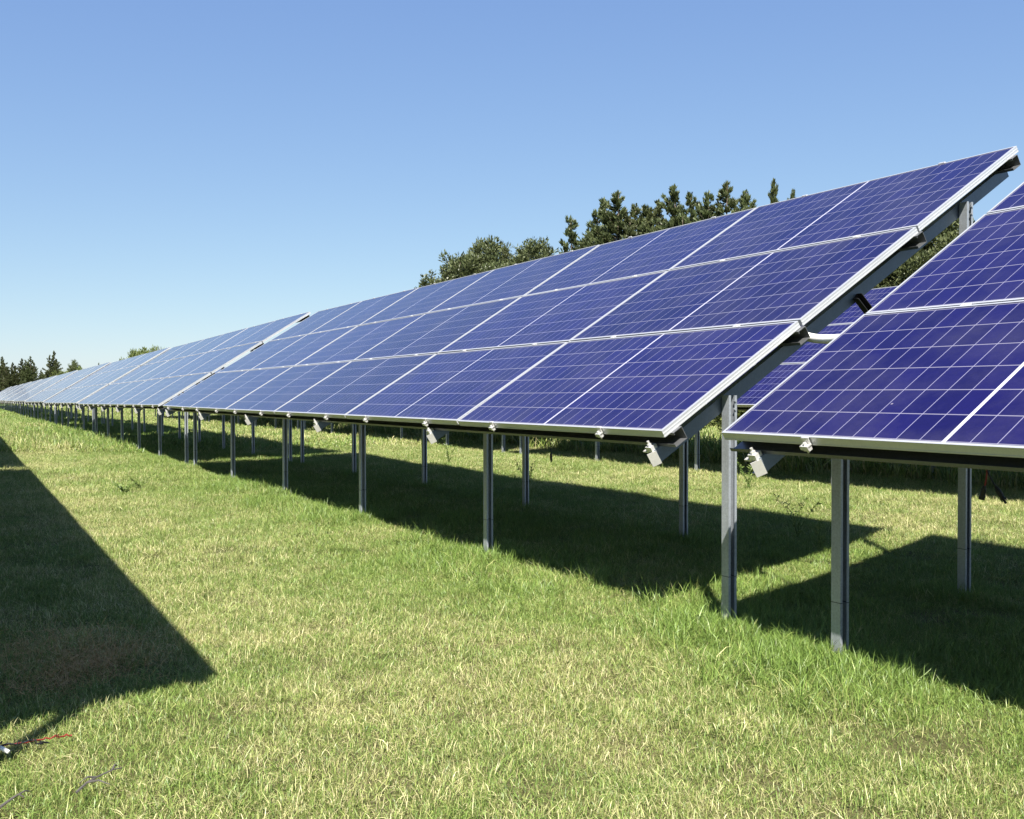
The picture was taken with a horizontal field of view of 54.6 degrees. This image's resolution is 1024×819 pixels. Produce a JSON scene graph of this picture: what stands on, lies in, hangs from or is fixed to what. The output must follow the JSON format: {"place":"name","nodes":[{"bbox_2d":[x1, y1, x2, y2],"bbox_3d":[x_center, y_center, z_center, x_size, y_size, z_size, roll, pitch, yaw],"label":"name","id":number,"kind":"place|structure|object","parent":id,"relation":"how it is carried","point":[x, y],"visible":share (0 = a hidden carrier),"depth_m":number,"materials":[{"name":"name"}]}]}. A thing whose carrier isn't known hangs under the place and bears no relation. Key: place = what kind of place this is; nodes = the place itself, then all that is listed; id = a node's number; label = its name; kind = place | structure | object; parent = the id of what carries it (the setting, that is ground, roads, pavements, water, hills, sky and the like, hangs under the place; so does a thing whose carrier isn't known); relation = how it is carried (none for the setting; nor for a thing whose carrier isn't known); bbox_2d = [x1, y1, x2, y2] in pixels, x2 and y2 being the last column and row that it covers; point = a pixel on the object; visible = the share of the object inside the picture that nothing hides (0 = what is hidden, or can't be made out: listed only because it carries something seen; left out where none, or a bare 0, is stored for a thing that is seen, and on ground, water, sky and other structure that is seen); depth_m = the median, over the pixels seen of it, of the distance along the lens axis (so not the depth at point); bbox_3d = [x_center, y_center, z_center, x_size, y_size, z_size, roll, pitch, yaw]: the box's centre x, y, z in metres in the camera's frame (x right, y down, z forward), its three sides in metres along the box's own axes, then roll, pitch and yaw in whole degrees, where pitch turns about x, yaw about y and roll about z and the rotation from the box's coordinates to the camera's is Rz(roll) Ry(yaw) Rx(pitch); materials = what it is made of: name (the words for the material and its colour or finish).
{"place":"outdoors","nodes":[
{"label":"outdoors","id":0,"kind":"place"},
{"bbox_2d":[0,402,1023,818],"bbox_3d":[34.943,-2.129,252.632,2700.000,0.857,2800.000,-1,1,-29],"label":"ground","id":1,"kind":"structure","parent":0,"point":[914,738],"depth_m":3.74,"materials":[{"name":"green plant"}]},
{"bbox_2d":[0,356,9,391],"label":"conifer tree","id":2,"kind":"object","parent":1,"relation":"on","point":[3,366],"visible":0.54,"depth_m":192.32,"materials":[{"name":"green plant"}]},
{"bbox_2d":[0,385,16,406],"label":"solar table","id":3,"kind":"object","parent":1,"relation":"on","point":[7,390],"visible":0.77,"depth_m":126.85,"materials":[{"name":"blue glass"}]},
{"bbox_2d":[0,384,21,408],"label":"solar table","id":4,"kind":"object","parent":1,"relation":"on","point":[11,390],"visible":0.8,"depth_m":111.47,"materials":[{"name":"blue glass"}]},
{"bbox_2d":[0,362,23,390],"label":"conifer tree","id":5,"kind":"object","parent":1,"relation":"on","point":[9,379],"visible":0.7,"depth_m":191.45,"materials":[{"name":"green plant"}]},
{"bbox_2d":[0,382,30,409],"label":"solar table","id":6,"kind":"object","parent":1,"relation":"on","point":[7,394],"visible":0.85,"depth_m":99.85,"materials":[{"name":"blue glass"}]},
{"bbox_2d":[0,790,30,808],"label":"twig","id":7,"kind":"object","parent":1,"relation":"on","point":[9,800],"visible":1,"depth_m":2.91,"materials":[{"name":"grey wood"}]},
{"bbox_2d":[0,379,41,411],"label":"solar table","id":8,"kind":"object","parent":1,"relation":"on","point":[16,392],"visible":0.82,"depth_m":87.33,"materials":[{"name":"blue glass"}]},
{"bbox_2d":[16,358,29,383],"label":"conifer tree","id":9,"kind":"object","parent":1,"relation":"on","point":[19,368],"visible":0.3,"depth_m":193.40,"materials":[{"name":"green plant"}]},
{"bbox_2d":[0,739,49,745],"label":"cable","id":10,"kind":"object","parent":1,"relation":"on","point":[40,743],"visible":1,"depth_m":3.44,"materials":[{"name":"black rubber"}]},
{"bbox_2d":[19,356,41,383],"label":"conifer tree","id":11,"kind":"object","parent":1,"relation":"on","point":[30,374],"visible":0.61,"depth_m":192.15,"materials":[{"name":"green plant"}]},
{"bbox_2d":[5,375,56,414],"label":"solar table","id":12,"kind":"object","parent":1,"relation":"on","point":[23,392],"visible":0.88,"depth_m":74.22,"materials":[{"name":"blue glass"}]},
{"bbox_2d":[4,734,71,745],"bbox_3d":[-1.727,1.165,3.433,0.063,0.047,0.413,1,1,38],"label":"cable","id":13,"kind":"object","parent":1,"relation":"on","point":[56,735],"visible":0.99,"depth_m":3.52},
{"bbox_2d":[0,746,9,753],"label":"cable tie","id":14,"kind":"object","parent":13,"relation":"attached to","point":[4,749],"visible":1,"depth_m":3.38,"materials":[{"name":"white plastic"}]},
{"bbox_2d":[13,370,77,417],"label":"solar table","id":15,"kind":"object","parent":1,"relation":"on","point":[38,389],"visible":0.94,"depth_m":61.34,"materials":[{"name":"blue glass"}]},
{"bbox_2d":[42,351,62,378],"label":"conifer tree","id":16,"kind":"object","parent":1,"relation":"on","point":[48,373],"visible":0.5,"depth_m":190.31,"materials":[{"name":"green plant"}]},
{"bbox_2d":[49,370,67,376],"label":"broadleaf tree","id":17,"kind":"object","parent":1,"relation":"on","point":[60,372],"visible":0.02,"depth_m":187.85,"materials":[{"name":"green plant"}]},
{"bbox_2d":[24,362,110,423],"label":"solar table","id":18,"kind":"object","parent":1,"relation":"on","point":[40,398],"visible":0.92,"depth_m":48.60,"materials":[{"name":"blue glass"}]},
{"bbox_2d":[66,360,80,371],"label":"cypress tree","id":19,"kind":"object","parent":1,"relation":"on","point":[73,366],"visible":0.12,"depth_m":188.52,"materials":[{"name":"green plant"}]},
{"bbox_2d":[75,764,122,793],"bbox_3d":[-1.277,1.139,3.070,0.099,0.041,0.148,0,1,-5],"label":"twig","id":20,"kind":"object","parent":1,"relation":"on","point":[88,781],"visible":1,"depth_m":3.04,"materials":[{"name":"grey wood"}]},
{"bbox_2d":[43,347,170,433],"bbox_3d":[-15.649,-0.476,37.536,2.927,3.152,14.248,-1,1,-29],"label":"solar table","id":21,"kind":"object","parent":1,"relation":"on","point":[88,386],"visible":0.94,"depth_m":35.61,"materials":[{"name":"blue glass"}]},
{"bbox_2d":[99,413,116,437],"bbox_3d":[-11.407,0.504,28.049,0.518,0.840,0.478,0,1,-4],"label":"weed","id":22,"kind":"object","parent":1,"relation":"on","point":[109,424],"visible":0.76,"depth_m":28.00,"materials":[{"name":"green plant"}]},
{"bbox_2d":[112,480,138,493],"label":"weed","id":23,"kind":"object","parent":1,"relation":"on","point":[120,487],"visible":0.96,"depth_m":12.77,"materials":[{"name":"green plant"}]},
{"bbox_2d":[114,349,145,381],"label":"broadleaf tree","id":24,"kind":"object","parent":1,"relation":"on","point":[134,352],"visible":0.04,"depth_m":145.22,"materials":[{"name":"green plant"}]},
{"bbox_2d":[124,473,156,487],"bbox_3d":[-5.082,0.984,13.549,0.221,0.236,0.433,1,1,45],"label":"weed","id":25,"kind":"object","parent":1,"relation":"on","point":[136,484],"visible":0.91,"depth_m":13.55,"materials":[{"name":"green plant"}]},
{"bbox_2d":[136,344,164,362],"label":"broadleaf tree","id":26,"kind":"object","parent":1,"relation":"on","point":[152,349],"visible":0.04,"depth_m":145.92,"materials":[{"name":"green plant"}]},
{"bbox_2d":[155,367,224,420],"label":"solar table","id":27,"kind":"object","parent":1,"relation":"on","point":[184,391],"visible":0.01,"depth_m":52.64,"materials":[{"name":"metal"}]},
{"bbox_2d":[77,312,310,463],"bbox_3d":[-8.542,-0.351,24.719,2.927,3.152,14.248,-1,1,-29],"label":"solar table","id":28,"kind":"object","parent":1,"relation":"on","point":[158,382],"visible":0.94,"depth_m":22.04,"materials":[{"name":"blue glass"}]},
{"bbox_2d":[208,415,298,429],"bbox_3d":[-9.872,-0.557,40.389,2.915,3.145,14.248,-1,1,-29],"label":"solar table","id":29,"kind":"object","parent":1,"relation":"on","point":[256,422],"depth_m":38.62,"materials":[{"name":"metal"}]},
{"bbox_2d":[391,537,404,544],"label":"weed","id":30,"kind":"object","parent":1,"relation":"on","point":[397,541],"visible":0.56,"depth_m":8.36,"materials":[{"name":"green plant"}]},
{"bbox_2d":[416,262,454,287],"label":"cypress tree","id":31,"kind":"object","parent":1,"relation":"on","point":[423,281],"depth_m":55.46,"materials":[{"name":"green plant"}]},
{"bbox_2d":[414,256,464,288],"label":"cypress tree","id":32,"kind":"object","parent":1,"relation":"on","point":[433,279],"visible":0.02,"depth_m":56.48,"materials":[{"name":"green plant"}]},
{"bbox_2d":[304,421,581,451],"bbox_3d":[-2.764,-0.420,27.571,2.915,3.145,14.248,-1,1,-29],"label":"solar table","id":33,"kind":"object","parent":1,"relation":"on","point":[447,439],"depth_m":23.44,"materials":[{"name":"metal"}]},
{"bbox_2d":[442,437,455,462],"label":"weed","id":34,"kind":"object","parent":1,"relation":"on","point":[448,457],"visible":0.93,"depth_m":17.88,"materials":[{"name":"green plant"}]},
{"bbox_2d":[438,235,502,281],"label":"cypress tree","id":35,"kind":"object","parent":1,"relation":"on","point":[471,260],"visible":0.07,"depth_m":54.90,"materials":[{"name":"green plant"}]},
{"bbox_2d":[463,250,509,275],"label":"cypress tree","id":36,"kind":"object","parent":1,"relation":"on","point":[492,265],"visible":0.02,"depth_m":54.45,"materials":[{"name":"green plant"}]},
{"bbox_2d":[497,241,529,266],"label":"cypress tree","id":37,"kind":"object","parent":1,"relation":"on","point":[504,251],"visible":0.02,"depth_m":55.79,"materials":[{"name":"green plant"}]},
{"bbox_2d":[506,243,534,265],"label":"cypress tree","id":38,"kind":"object","parent":1,"relation":"on","point":[518,249],"depth_m":53.10,"materials":[{"name":"green plant"}]},
{"bbox_2d":[515,460,535,484],"bbox_3d":[0.215,0.820,12.878,0.320,0.532,0.243,-1,1,-29],"label":"weed","id":39,"kind":"object","parent":1,"relation":"on","point":[529,471],"visible":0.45,"depth_m":12.89,"materials":[{"name":"green plant"}]},
{"bbox_2d":[506,236,559,266],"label":"cypress tree","id":40,"kind":"object","parent":1,"relation":"on","point":[542,248],"visible":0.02,"depth_m":50.77,"materials":[{"name":"green plant"}]},
{"bbox_2d":[558,197,620,253],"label":"conifer tree","id":41,"kind":"object","parent":1,"relation":"on","point":[571,234],"visible":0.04,"depth_m":44.99,"materials":[{"name":"green plant"}]},
{"bbox_2d":[162,146,1020,622],"bbox_3d":[-1.425,-0.193,11.899,2.927,3.152,14.248,-1,1,-29],"label":"solar table","id":42,"kind":"object","parent":1,"relation":"on","point":[652,342],"visible":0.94,"depth_m":7.27,"materials":[{"name":"blue glass"}]},
{"bbox_2d":[577,190,656,247],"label":"conifer tree","id":43,"kind":"object","parent":1,"relation":"on","point":[604,233],"visible":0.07,"depth_m":42.91,"materials":[{"name":"green plant"}]},
{"bbox_2d":[616,203,646,239],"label":"conifer tree","id":44,"kind":"object","parent":1,"relation":"on","point":[635,211],"visible":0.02,"depth_m":42.87,"materials":[{"name":"green plant"}]},
{"bbox_2d":[623,199,667,238],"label":"conifer tree","id":45,"kind":"object","parent":1,"relation":"on","point":[656,213],"visible":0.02,"depth_m":41.94,"materials":[{"name":"green plant"}]},
{"bbox_2d":[643,211,656,232],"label":"conifer tree","id":46,"kind":"object","parent":1,"relation":"on","point":[649,217],"depth_m":41.13,"materials":[{"name":"green plant"}]},
{"bbox_2d":[636,184,705,235],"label":"conifer tree","id":47,"kind":"object","parent":1,"relation":"on","point":[671,208],"visible":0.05,"depth_m":40.52,"materials":[{"name":"green plant"}]},
{"bbox_2d":[670,192,713,225],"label":"conifer tree","id":48,"kind":"object","parent":1,"relation":"on","point":[689,202],"visible":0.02,"depth_m":40.35,"materials":[{"name":"green plant"}]},
{"bbox_2d":[676,190,724,226],"bbox_3d":[7.516,-3.728,37.501,4.678,9.429,4.640,0,1,12],"label":"conifer tree","id":49,"kind":"object","parent":1,"relation":"on","point":[705,213],"depth_m":38.01,"materials":[{"name":"green plant"}]},
{"bbox_2d":[688,413,718,429],"bbox_3d":[4.815,0.070,27.347,2.185,1.853,2.522,0,1,18],"label":"bush","id":50,"kind":"object","parent":1,"relation":"on","point":[710,423],"visible":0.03,"depth_m":27.05,"materials":[{"name":"green plant"}]},
{"bbox_2d":[519,286,935,485],"bbox_3d":[4.344,-0.282,14.753,2.915,3.145,14.248,-1,1,-29],"label":"solar table","id":51,"kind":"object","parent":1,"relation":"on","point":[780,373],"visible":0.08,"depth_m":14.44,"materials":[{"name":"metal"}]},
{"bbox_2d":[711,410,746,433],"bbox_3d":[5.788,-0.154,24.533,2.151,2.395,2.140,0,1,2],"label":"bush","id":52,"kind":"object","parent":1,"relation":"on","point":[740,413],"visible":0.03,"depth_m":24.29,"materials":[{"name":"green plant"}]},
{"bbox_2d":[707,181,756,217],"bbox_3d":[8.285,-3.902,37.991,5.411,9.778,5.609,0,1,22],"label":"conifer tree","id":53,"kind":"object","parent":1,"relation":"on","point":[725,191],"visible":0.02,"depth_m":37.77,"materials":[{"name":"green plant"}]},
{"bbox_2d":[731,189,755,212],"bbox_3d":[8.468,-3.529,36.059,3.170,9.040,3.282,0,1,-18],"label":"conifer tree","id":54,"kind":"object","parent":1,"relation":"on","point":[745,199],"visible":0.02,"depth_m":36.14,"materials":[{"name":"green plant"}]},
{"bbox_2d":[737,461,752,489],"bbox_3d":[3.012,0.805,12.609,0.309,0.438,0.350,0,1,-12],"label":"weed","id":55,"kind":"object","parent":1,"relation":"on","point":[746,479],"visible":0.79,"depth_m":12.65,"materials":[{"name":"green plant"}]},
{"bbox_2d":[768,177,789,203],"bbox_3d":[9.379,-3.583,34.932,2.440,9.163,2.356,0,1,-26],"label":"conifer tree","id":56,"kind":"object","parent":1,"relation":"on","point":[773,192],"visible":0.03,"depth_m":34.84,"materials":[{"name":"green plant"}]},
{"bbox_2d":[787,189,796,199],"bbox_3d":[9.885,-3.404,35.008,1.848,8.782,1.913,-1,1,-33],"label":"conifer tree","id":57,"kind":"object","parent":1,"relation":"on","point":[792,195],"depth_m":34.80,"materials":[{"name":"green plant"}]},
{"bbox_2d":[773,493,821,539],"bbox_3d":[2.472,0.935,8.601,0.425,0.405,0.215,0,1,25],"label":"weed","id":58,"kind":"object","parent":1,"relation":"on","point":[797,524],"visible":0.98,"depth_m":8.62,"materials":[{"name":"green plant"}]},
{"bbox_2d":[813,520,825,546],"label":"weed","id":59,"kind":"object","parent":1,"relation":"on","point":[818,526],"visible":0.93,"depth_m":8.08,"materials":[{"name":"green plant"}]},
{"bbox_2d":[721,182,1023,654],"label":"solar table","id":60,"kind":"object","parent":1,"relation":"on","point":[923,364],"visible":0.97,"depth_m":4.34,"materials":[{"name":"blue glass"}]},
{"bbox_2d":[807,332,838,343],"bbox_3d":[1.734,-0.399,5.171,0.057,0.105,1.015,0,1,-13],"label":"conduit","id":61,"kind":"object","parent":60,"relation":"attached to","point":[820,338],"visible":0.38,"depth_m":5.36,"materials":[{"name":"white plastic"}]},
{"bbox_2d":[978,470,987,499],"bbox_3d":[1.951,0.294,4.106,0.025,0.164,0.040,-1,1,-29],"label":"cable plug","id":62,"kind":"object","parent":60,"relation":"attached to","point":[982,496],"visible":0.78,"depth_m":4.10,"materials":[{"name":"black plastic"}]},
{"bbox_2d":[987,470,1006,503],"bbox_3d":[1.980,0.297,4.054,0.020,0.170,0.093,-1,1,-29],"label":"cable plug","id":63,"kind":"object","parent":60,"relation":"attached to","point":[998,491],"visible":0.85,"depth_m":4.04,"materials":[{"name":"black plastic"}]},
{"bbox_2d":[850,231,937,288],"bbox_3d":[11.988,-2.281,29.841,5.343,6.550,4.034,0,1,-8],"label":"cypress tree","id":64,"kind":"object","parent":1,"relation":"on","point":[881,284],"visible":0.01,"depth_m":29.12,"materials":[{"name":"green plant"}]},
{"bbox_2d":[887,228,958,286],"bbox_3d":[12.889,-2.159,28.607,4.217,6.323,3.184,0,1,-21],"label":"cypress tree","id":65,"kind":"object","parent":1,"relation":"on","point":[916,264],"visible":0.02,"depth_m":28.30,"materials":[{"name":"green plant"}]},
{"bbox_2d":[884,215,974,285],"bbox_3d":[12.544,-2.444,29.538,4.187,6.912,4.006,0,1,9],"label":"cypress tree","id":66,"kind":"object","parent":1,"relation":"on","point":[954,225],"visible":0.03,"depth_m":29.21,"materials":[{"name":"green plant"}]},
{"bbox_2d":[0,0,1023,389],"label":"sky","id":67,"kind":"structure","parent":0,"point":[173,173],"materials":[{"name":"blue"}]}
]}

